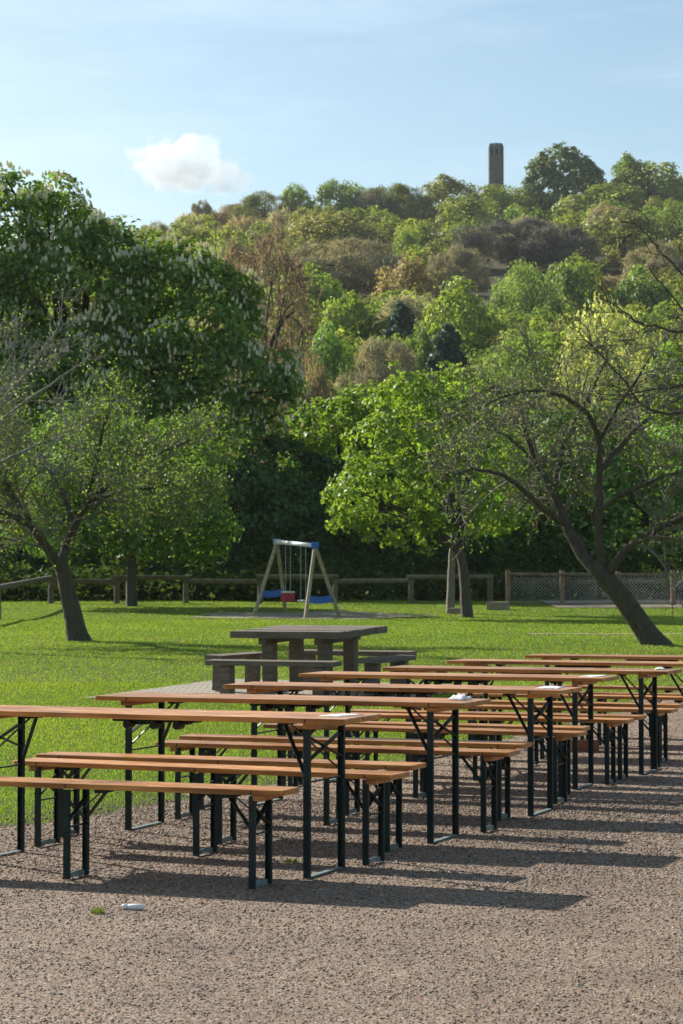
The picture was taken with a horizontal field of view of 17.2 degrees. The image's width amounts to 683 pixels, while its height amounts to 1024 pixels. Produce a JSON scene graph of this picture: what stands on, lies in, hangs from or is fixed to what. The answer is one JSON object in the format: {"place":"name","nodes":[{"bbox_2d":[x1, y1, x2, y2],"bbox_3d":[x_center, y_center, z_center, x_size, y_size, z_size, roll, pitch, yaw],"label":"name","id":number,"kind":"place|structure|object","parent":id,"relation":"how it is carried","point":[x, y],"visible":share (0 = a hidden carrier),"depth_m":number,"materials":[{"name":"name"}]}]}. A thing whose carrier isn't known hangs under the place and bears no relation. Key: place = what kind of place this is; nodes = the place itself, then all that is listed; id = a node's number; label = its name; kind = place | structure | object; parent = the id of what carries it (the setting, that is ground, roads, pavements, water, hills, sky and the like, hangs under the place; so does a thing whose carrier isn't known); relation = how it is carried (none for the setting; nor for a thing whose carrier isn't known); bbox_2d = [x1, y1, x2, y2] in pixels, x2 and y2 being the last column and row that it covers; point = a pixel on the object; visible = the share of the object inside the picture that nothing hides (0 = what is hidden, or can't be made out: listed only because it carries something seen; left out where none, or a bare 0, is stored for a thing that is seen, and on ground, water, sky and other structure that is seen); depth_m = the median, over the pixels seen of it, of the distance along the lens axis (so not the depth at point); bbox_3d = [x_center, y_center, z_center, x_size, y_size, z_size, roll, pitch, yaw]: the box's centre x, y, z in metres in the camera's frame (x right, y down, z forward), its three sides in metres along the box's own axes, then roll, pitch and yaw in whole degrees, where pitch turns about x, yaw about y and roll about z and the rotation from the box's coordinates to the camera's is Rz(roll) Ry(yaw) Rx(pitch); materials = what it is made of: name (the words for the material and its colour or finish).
{"place":"outdoors","nodes":[
{"label":"outdoors","id":0,"kind":"place"},
{"bbox_2d":[85,679,465,697],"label":"paving","id":1,"kind":"structure","parent":0,"point":[203,688],"depth_m":28.22,"materials":[{"name":"grey concrete"}]},
{"bbox_2d":[204,652,261,690],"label":"timber bench","id":2,"kind":"object","parent":1,"relation":"on","point":[252,673],"visible":0.53,"depth_m":28.46,"materials":[{"name":"grey wood"}]},
{"bbox_2d":[205,659,341,695],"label":"timber bench","id":3,"kind":"object","parent":1,"relation":"on","point":[227,671],"visible":0.66,"depth_m":26.88,"materials":[{"name":"grey wood"}]},
{"bbox_2d":[230,625,387,693],"bbox_3d":[-0.385,1.838,28.145,1.478,0.783,1.614,-1,0,22],"label":"picnic table","id":4,"kind":"object","parent":1,"relation":"on","point":[325,637],"visible":0.85,"depth_m":27.84,"materials":[{"name":"grey wood"}]},
{"bbox_2d":[304,649,416,683],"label":"timber bench","id":5,"kind":"object","parent":1,"relation":"on","point":[309,654],"visible":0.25,"depth_m":29.23,"materials":[{"name":"grey wood"}]},
{"bbox_2d":[356,655,415,694],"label":"timber bench","id":6,"kind":"object","parent":1,"relation":"on","point":[372,664],"visible":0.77,"depth_m":27.34,"materials":[{"name":"grey wood"}]},
{"bbox_2d":[191,611,434,618],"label":"sandy ground","id":7,"kind":"structure","parent":0,"point":[326,614],"depth_m":65.48,"materials":[{"name":"beige sand"}]},
{"bbox_2d":[253,539,340,617],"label":"swing set","id":8,"kind":"object","parent":7,"relation":"on","point":[285,595],"visible":0.97,"depth_m":65.79,"materials":[{"name":"white paint"}]},
{"bbox_2d":[1,235,651,587],"bbox_3d":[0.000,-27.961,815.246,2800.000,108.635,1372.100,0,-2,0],"label":"hillside","id":9,"kind":"structure","parent":0,"point":[497,270],"depth_m":459.20,"materials":[{"name":"green plant"}]},
{"bbox_2d":[188,199,214,216],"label":"ridge tree","id":10,"kind":"object","parent":9,"relation":"on","point":[197,208],"visible":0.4,"depth_m":611.92,"materials":[{"name":"green plant"}]},
{"bbox_2d":[210,203,254,225],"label":"ridge tree","id":11,"kind":"object","parent":9,"relation":"on","point":[222,217],"visible":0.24,"depth_m":635.73,"materials":[{"name":"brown plant"}]},
{"bbox_2d":[215,235,264,281],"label":"hill tree","id":12,"kind":"object","parent":9,"relation":"on","point":[242,242],"visible":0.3,"depth_m":427.09,"materials":[{"name":"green plant"}]},
{"bbox_2d":[225,190,300,226],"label":"ridge tree","id":13,"kind":"object","parent":9,"relation":"on","point":[251,203],"visible":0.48,"depth_m":619.19,"materials":[{"name":"green plant"}]},
{"bbox_2d":[205,205,324,408],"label":"red tree","id":14,"kind":"object","parent":9,"relation":"on","point":[281,316],"visible":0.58,"depth_m":149.95,"materials":[{"name":"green plant"}]},
{"bbox_2d":[257,236,309,294],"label":"hill tree","id":15,"kind":"object","parent":9,"relation":"on","point":[289,249],"visible":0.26,"depth_m":393.02,"materials":[{"name":"green plant"}]},
{"bbox_2d":[279,182,316,213],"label":"ridge tree","id":16,"kind":"object","parent":9,"relation":"on","point":[298,193],"visible":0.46,"depth_m":620.12,"materials":[{"name":"green plant"}]},
{"bbox_2d":[266,261,340,340],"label":"hill tree","id":17,"kind":"object","parent":9,"relation":"on","point":[330,284],"visible":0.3,"depth_m":299.75,"materials":[{"name":"green plant"}]},
{"bbox_2d":[301,320,360,404],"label":"hill tree","id":18,"kind":"object","parent":9,"relation":"on","point":[337,352],"visible":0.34,"depth_m":213.74,"materials":[{"name":"green plant"}]},
{"bbox_2d":[284,210,396,258],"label":"hill tree","id":19,"kind":"object","parent":9,"relation":"on","point":[318,230],"visible":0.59,"depth_m":485.58,"materials":[{"name":"green plant"}]},
{"bbox_2d":[0,192,682,569],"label":"woodland","id":20,"kind":"object","parent":9,"relation":"on","point":[546,322],"visible":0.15,"depth_m":312.23,"materials":[{"name":"green plant"}]},
{"bbox_2d":[313,178,372,214],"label":"ridge tree","id":21,"kind":"object","parent":9,"relation":"on","point":[325,191],"visible":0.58,"depth_m":618.88,"materials":[{"name":"green plant"}]},
{"bbox_2d":[317,290,378,342],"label":"hill tree","id":22,"kind":"object","parent":9,"relation":"on","point":[345,310],"visible":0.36,"depth_m":253.55,"materials":[{"name":"green plant"}]},
{"bbox_2d":[280,235,417,300],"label":"hill tree","id":23,"kind":"object","parent":9,"relation":"on","point":[347,269],"visible":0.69,"depth_m":384.22,"materials":[{"name":"green plant"}]},
{"bbox_2d":[334,191,400,217],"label":"hill tree","id":24,"kind":"object","parent":9,"relation":"on","point":[368,196],"visible":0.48,"depth_m":616.66,"materials":[{"name":"green plant"}]},
{"bbox_2d":[332,333,422,395],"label":"hill tree","id":25,"kind":"object","parent":9,"relation":"on","point":[372,353],"visible":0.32,"depth_m":206.65,"materials":[{"name":"brown plant"}]},
{"bbox_2d":[379,301,417,368],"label":"conifer","id":26,"kind":"object","parent":9,"relation":"on","point":[402,321],"visible":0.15,"depth_m":247.97,"materials":[{"name":"green plant"}]},
{"bbox_2d":[365,181,433,229],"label":"ridge tree","id":27,"kind":"object","parent":9,"relation":"on","point":[399,193],"visible":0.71,"depth_m":618.01,"materials":[{"name":"green plant"}]},
{"bbox_2d":[372,252,440,305],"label":"hill tree","id":28,"kind":"object","parent":9,"relation":"on","point":[407,272],"visible":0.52,"depth_m":328.22,"materials":[{"name":"brown plant"}]},
{"bbox_2d":[391,226,422,257],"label":"hill tree","id":29,"kind":"object","parent":9,"relation":"on","point":[406,240],"visible":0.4,"depth_m":446.89,"materials":[{"name":"green plant"}]},
{"bbox_2d":[403,321,434,382],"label":"hill tree","id":30,"kind":"object","parent":9,"relation":"on","point":[424,345],"visible":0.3,"depth_m":223.47,"materials":[{"name":"green plant"}]},
{"bbox_2d":[408,173,482,233],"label":"ridge tree","id":31,"kind":"object","parent":9,"relation":"on","point":[443,189],"visible":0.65,"depth_m":618.24,"materials":[{"name":"green plant"}]},
{"bbox_2d":[424,322,469,385],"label":"conifer","id":32,"kind":"object","parent":9,"relation":"on","point":[446,341],"visible":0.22,"depth_m":219.61,"materials":[{"name":"green plant"}]},
{"bbox_2d":[420,243,492,298],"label":"hill tree","id":33,"kind":"object","parent":9,"relation":"on","point":[467,261],"visible":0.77,"depth_m":372.79,"materials":[{"name":"brown plant"}]},
{"bbox_2d":[420,275,500,353],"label":"hill tree","id":34,"kind":"object","parent":9,"relation":"on","point":[473,316],"visible":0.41,"depth_m":251.13,"materials":[{"name":"green plant"}]},
{"bbox_2d":[435,194,501,240],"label":"hill tree","id":35,"kind":"object","parent":9,"relation":"on","point":[468,204],"visible":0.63,"depth_m":551.70,"materials":[{"name":"green plant"}]},
{"bbox_2d":[488,143,503,214],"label":"stone tower","id":36,"kind":"structure","parent":9,"relation":"on","point":[495,163],"depth_m":642.02,"materials":[{"name":"grey stone"}]},
{"bbox_2d":[447,214,555,274],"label":"hill tree","id":37,"kind":"object","parent":9,"relation":"on","point":[480,237],"visible":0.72,"depth_m":446.13,"materials":[{"name":"brown plant"}]},
{"bbox_2d":[464,183,554,220],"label":"hill tree","id":38,"kind":"object","parent":9,"relation":"on","point":[503,197],"visible":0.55,"depth_m":617.27,"materials":[{"name":"green plant"}]},
{"bbox_2d":[475,323,565,411],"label":"birch tree","id":39,"kind":"object","parent":9,"relation":"on","point":[507,362],"visible":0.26,"depth_m":199.55,"materials":[{"name":"green plant"}]},
{"bbox_2d":[484,256,565,331],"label":"birch tree","id":40,"kind":"object","parent":9,"relation":"on","point":[519,289],"visible":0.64,"depth_m":299.17,"materials":[{"name":"green plant"}]},
{"bbox_2d":[516,223,603,270],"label":"hill tree","id":41,"kind":"object","parent":9,"relation":"on","point":[561,238],"visible":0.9,"depth_m":436.83,"materials":[{"name":"brown plant"}]},
{"bbox_2d":[520,140,606,220],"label":"ridge tree","id":42,"kind":"object","parent":9,"relation":"on","point":[543,166],"visible":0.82,"depth_m":615.60,"materials":[{"name":"green plant"}]},
{"bbox_2d":[543,256,610,330],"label":"hill tree","id":43,"kind":"object","parent":9,"relation":"on","point":[569,280],"visible":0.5,"depth_m":302.71,"materials":[{"name":"green plant"}]},
{"bbox_2d":[551,181,646,221],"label":"hill tree","id":44,"kind":"object","parent":9,"relation":"on","point":[622,194],"visible":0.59,"depth_m":596.79,"materials":[{"name":"green plant"}]},
{"bbox_2d":[534,291,679,423],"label":"willow tree","id":45,"kind":"object","parent":9,"relation":"on","point":[622,352],"visible":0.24,"depth_m":193.39,"materials":[{"name":"green plant"}]},
{"bbox_2d":[577,209,673,272],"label":"hill tree","id":46,"kind":"object","parent":9,"relation":"on","point":[628,242],"visible":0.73,"depth_m":447.53,"materials":[{"name":"green plant"}]},
{"bbox_2d":[606,151,656,210],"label":"ridge tree","id":47,"kind":"object","parent":9,"relation":"on","point":[627,160],"visible":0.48,"depth_m":617.96,"materials":[{"name":"green plant"}]},
{"bbox_2d":[599,263,674,327],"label":"hill tree","id":48,"kind":"object","parent":9,"relation":"on","point":[630,290],"visible":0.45,"depth_m":299.12,"materials":[{"name":"green plant"}]},
{"bbox_2d":[613,160,682,213],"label":"ridge tree","id":49,"kind":"object","parent":9,"relation":"on","point":[669,182],"visible":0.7,"depth_m":614.11,"materials":[{"name":"green plant"}]},
{"bbox_2d":[618,239,682,284],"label":"hill tree","id":50,"kind":"object","parent":9,"relation":"on","point":[678,262],"visible":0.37,"depth_m":357.49,"materials":[{"name":"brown plant"}]},
{"bbox_2d":[638,201,682,256],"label":"hill tree","id":51,"kind":"object","parent":9,"relation":"on","point":[676,223],"visible":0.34,"depth_m":468.89,"materials":[{"name":"green plant"}]},
{"bbox_2d":[0,683,682,1023],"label":"gravel yard","id":52,"kind":"structure","parent":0,"point":[338,947],"depth_m":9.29,"materials":[{"name":"beige gravel"}]},
{"bbox_2d":[121,904,144,909],"bbox_3d":[-0.909,1.726,9.881,0.104,0.027,0.028,0,-2,12],"label":"plastic tube","id":53,"kind":"object","parent":52,"relation":"on","point":[133,906],"visible":1,"depth_m":9.87,"materials":[{"name":"white paint"}]},
{"bbox_2d":[0,776,298,888],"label":"folding bench","id":54,"kind":"object","parent":52,"relation":"on","point":[260,793],"visible":1,"depth_m":10.75,"materials":[{"name":"brown wood"}]},
{"bbox_2d":[0,705,380,878],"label":"folding table","id":55,"kind":"object","parent":52,"relation":"on","point":[179,719],"visible":0.98,"depth_m":11.31,"materials":[{"name":"brown wood"}]},
{"bbox_2d":[13,758,409,865],"bbox_3d":[-0.718,1.569,11.903,2.250,0.463,0.238,-1,-2,25],"label":"folding bench","id":56,"kind":"object","parent":52,"relation":"on","point":[380,778],"visible":0.95,"depth_m":11.81,"materials":[{"name":"brown wood"}]},
{"bbox_2d":[36,751,425,851],"bbox_3d":[-0.633,1.585,12.426,2.250,0.463,0.238,-1,-2,21],"label":"folding bench","id":57,"kind":"object","parent":52,"relation":"on","point":[390,787],"visible":0.68,"depth_m":12.33,"materials":[{"name":"brown wood"}]},
{"bbox_2d":[95,692,490,843],"bbox_3d":[-0.292,1.445,12.915,2.250,0.771,0.503,-1,-2,21],"label":"folding table","id":58,"kind":"object","parent":52,"relation":"on","point":[290,703],"visible":0.96,"depth_m":12.79,"materials":[{"name":"brown wood"}]},
{"bbox_2d":[447,694,471,699],"bbox_3d":[0.660,1.031,12.623,0.107,0.035,0.126,-1,-2,33],"label":"crumpled tissue","id":59,"kind":"object","parent":58,"relation":"on","point":[460,697],"visible":1,"depth_m":12.60,"materials":[{"name":"white paper"}]},
{"bbox_2d":[155,740,519,832],"bbox_3d":[-0.051,1.615,13.371,2.250,0.463,0.238,-1,-2,22],"label":"folding bench","id":60,"kind":"object","parent":52,"relation":"on","point":[177,747],"visible":0.89,"depth_m":13.26,"materials":[{"name":"brown wood"}]},
{"bbox_2d":[178,734,531,820],"bbox_3d":[0.064,1.635,13.982,2.250,0.463,0.238,-1,-2,20],"label":"folding bench","id":61,"kind":"object","parent":52,"relation":"on","point":[503,763],"visible":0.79,"depth_m":13.85,"materials":[{"name":"brown wood"}]},
{"bbox_2d":[224,682,581,815],"bbox_3d":[0.377,1.491,14.369,2.250,0.771,0.503,-1,-2,21],"label":"folding table","id":62,"kind":"object","parent":52,"relation":"on","point":[424,690],"visible":0.91,"depth_m":14.24,"materials":[{"name":"brown wood"}]},
{"bbox_2d":[263,723,586,803],"bbox_3d":[0.531,1.669,15.072,2.250,0.463,0.238,-1,-2,24],"label":"folding bench","id":63,"kind":"object","parent":52,"relation":"on","point":[563,736],"visible":0.71,"depth_m":14.88,"materials":[{"name":"brown wood"}]},
{"bbox_2d":[288,721,589,796],"bbox_3d":[0.587,1.683,15.529,2.250,0.463,0.238,-1,-2,20],"label":"folding bench","id":64,"kind":"object","parent":52,"relation":"on","point":[497,726],"visible":0.22,"depth_m":15.30,"materials":[{"name":"brown wood"}]},
{"bbox_2d":[299,671,619,789],"bbox_3d":[0.830,1.547,16.148,2.250,0.771,0.503,-1,-2,21],"label":"folding table","id":65,"kind":"object","parent":52,"relation":"on","point":[446,678],"visible":0.85,"depth_m":16.01,"materials":[{"name":"brown wood"}]},
{"bbox_2d":[336,712,633,784],"bbox_3d":[0.997,1.711,16.402,2.250,0.463,0.238,-1,-2,20],"label":"folding bench","id":66,"kind":"object","parent":52,"relation":"on","point":[613,724],"visible":0.6,"depth_m":16.18,"materials":[{"name":"brown wood"}]},
{"bbox_2d":[350,709,646,779],"bbox_3d":[1.141,1.725,16.832,2.250,0.463,0.238,-1,-2,20],"label":"folding bench","id":67,"kind":"object","parent":52,"relation":"on","point":[622,732],"visible":0.4,"depth_m":16.64,"materials":[{"name":"brown wood"}]},
{"bbox_2d":[382,665,681,774],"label":"folding table","id":68,"kind":"object","parent":52,"relation":"on","point":[653,674],"visible":0.77,"depth_m":17.21,"materials":[{"name":"brown wood"}]},
{"bbox_2d":[393,704,677,769],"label":"folding bench","id":69,"kind":"object","parent":52,"relation":"on","point":[660,711],"visible":0.45,"depth_m":17.47,"materials":[{"name":"brown wood"}]},
{"bbox_2d":[434,700,682,762],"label":"folding bench","id":70,"kind":"object","parent":52,"relation":"on","point":[664,720],"visible":0.34,"depth_m":18.14,"materials":[{"name":"brown wood"}]},
{"bbox_2d":[446,659,682,748],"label":"folding table","id":71,"kind":"object","parent":52,"relation":"on","point":[568,663],"visible":0.74,"depth_m":18.87,"materials":[{"name":"brown wood"}]},
{"bbox_2d":[457,693,682,740],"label":"folding bench","id":72,"kind":"object","parent":52,"relation":"on","point":[601,698],"visible":0.27,"depth_m":19.40,"materials":[{"name":"brown wood"}]},
{"bbox_2d":[570,740,598,750],"bbox_3d":[2.070,1.992,19.297,0.240,0.090,0.110,0,-2,-12],"label":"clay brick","id":73,"kind":"object","parent":52,"relation":"on","point":[582,745],"visible":0.6,"depth_m":19.25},
{"bbox_2d":[492,691,681,745],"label":"folding bench","id":74,"kind":"object","parent":52,"relation":"on","point":[616,700],"visible":0.16,"depth_m":19.85,"materials":[{"name":"brown wood"}]},
{"bbox_2d":[525,654,682,740],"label":"folding table","id":75,"kind":"object","parent":52,"relation":"on","point":[613,656],"visible":0.61,"depth_m":20.40,"materials":[{"name":"brown wood"}]},
{"bbox_2d":[533,684,682,736],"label":"folding bench","id":76,"kind":"object","parent":52,"relation":"on","point":[668,689],"visible":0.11,"depth_m":21.10,"materials":[{"name":"brown wood"}]},
{"bbox_2d":[0,588,682,847],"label":"lawn","id":77,"kind":"structure","parent":0,"point":[203,679],"depth_m":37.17,"materials":[{"name":"green plant"}]},
{"bbox_2d":[0,274,114,488],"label":"bare tree","id":78,"kind":"object","parent":77,"relation":"on","point":[4,394],"visible":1,"depth_m":40.37,"materials":[{"name":"grey plant"}]},
{"bbox_2d":[0,452,141,595],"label":"broad tree","id":79,"kind":"object","parent":77,"relation":"on","point":[36,561],"visible":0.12,"depth_m":86.68,"materials":[{"name":"green plant"}]},
{"bbox_2d":[0,399,244,606],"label":"lawn tree","id":80,"kind":"object","parent":77,"relation":"on","point":[132,544],"visible":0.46,"depth_m":71.44,"materials":[{"name":"green plant"}]},
{"bbox_2d":[0,357,253,640],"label":"apple tree","id":81,"kind":"object","parent":77,"relation":"on","point":[75,626],"visible":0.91,"depth_m":43.71,"materials":[{"name":"green plant"}]},
{"bbox_2d":[0,160,308,482],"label":"horse chestnut","id":82,"kind":"object","parent":77,"relation":"on","point":[83,235],"visible":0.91,"depth_m":92.55,"materials":[{"name":"green plant"}]},
{"bbox_2d":[140,445,341,593],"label":"broad tree","id":83,"kind":"object","parent":77,"relation":"on","point":[297,513],"visible":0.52,"depth_m":88.69,"materials":[{"name":"green plant"}]},
{"bbox_2d":[0,574,493,618],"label":"rail fence","id":84,"kind":"object","parent":77,"relation":"on","point":[258,580],"visible":0.78,"depth_m":74.39,"materials":[{"name":"brown wood"}]},
{"bbox_2d":[248,350,343,560],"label":"hill tree","id":85,"kind":"object","parent":77,"relation":"on","point":[318,388],"visible":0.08,"depth_m":119.74,"materials":[{"name":"green plant"}]},
{"bbox_2d":[230,428,395,574],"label":"broad tree","id":86,"kind":"object","parent":77,"relation":"on","point":[316,473],"visible":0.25,"depth_m":93.24,"materials":[{"name":"green plant"}]},
{"bbox_2d":[0,505,682,600],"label":"undergrowth","id":87,"kind":"object","parent":77,"relation":"on","point":[432,589],"visible":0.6,"depth_m":78.85,"materials":[{"name":"green plant"}]},
{"bbox_2d":[276,379,412,592],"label":"broad tree","id":88,"kind":"object","parent":77,"relation":"on","point":[326,439],"visible":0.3,"depth_m":98.95,"materials":[{"name":"green plant"}]},
{"bbox_2d":[323,425,497,595],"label":"broad tree","id":89,"kind":"object","parent":77,"relation":"on","point":[390,507],"visible":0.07,"depth_m":90.83,"materials":[{"name":"green plant"}]},
{"bbox_2d":[320,360,525,617],"bbox_3d":[2.342,-0.481,64.433,5.948,7.726,4.544,0,-2,0],"label":"young tree","id":90,"kind":"object","parent":77,"relation":"on","point":[422,512],"visible":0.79,"depth_m":64.22,"materials":[{"name":"green plant"}]},
{"bbox_2d":[412,383,544,612],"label":"slim tree","id":91,"kind":"object","parent":77,"relation":"on","point":[450,599],"visible":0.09,"depth_m":67.52,"materials":[{"name":"green plant"}]},
{"bbox_2d":[486,602,509,609],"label":"stone block","id":92,"kind":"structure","parent":77,"relation":"on","point":[498,605],"depth_m":69.25,"materials":[{"name":"stone"}]},
{"bbox_2d":[443,405,637,596],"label":"broad tree","id":93,"kind":"object","parent":77,"relation":"on","point":[486,541],"visible":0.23,"depth_m":86.83,"materials":[{"name":"green plant"}]},
{"bbox_2d":[410,300,682,644],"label":"apple tree","id":94,"kind":"object","parent":77,"relation":"on","point":[644,628],"visible":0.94,"depth_m":41.96,"materials":[{"name":"green plant"}]},
{"bbox_2d":[496,579,682,600],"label":"rail fence","id":95,"kind":"object","parent":77,"relation":"on","point":[623,581],"visible":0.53,"depth_m":78.00,"materials":[{"name":"brown wood"}]},
{"bbox_2d":[505,570,682,605],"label":"chain link fence","id":96,"kind":"object","parent":77,"relation":"on","point":[562,581],"visible":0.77,"depth_m":72.40,"materials":[{"name":"metal"}]},
{"bbox_2d":[550,423,682,572],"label":"broad tree","id":97,"kind":"object","parent":77,"relation":"on","point":[611,489],"visible":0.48,"depth_m":84.90,"materials":[{"name":"green plant"}]},
{"bbox_2d":[552,210,682,434],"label":"bare tree","id":98,"kind":"object","parent":77,"relation":"on","point":[677,386],"visible":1,"depth_m":38.42,"materials":[{"name":"brown plant"}]},
{"bbox_2d":[637,338,682,501],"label":"broad tree","id":99,"kind":"object","parent":77,"relation":"on","point":[674,351],"visible":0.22,"depth_m":99.31,"materials":[{"name":"green plant"}]},
{"bbox_2d":[0,0,682,247],"label":"sky","id":100,"kind":"structure","parent":0,"point":[159,108],"materials":[{"name":"blue"}]},
{"bbox_2d":[527,633,632,633],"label":"footpath","id":101,"kind":"structure","parent":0,"point":[579,633],"depth_m":48.75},
{"bbox_2d":[540,600,682,606],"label":"gravel bank","id":102,"kind":"structure","parent":0,"point":[610,605],"depth_m":72.79,"materials":[{"name":"grey gravel"}]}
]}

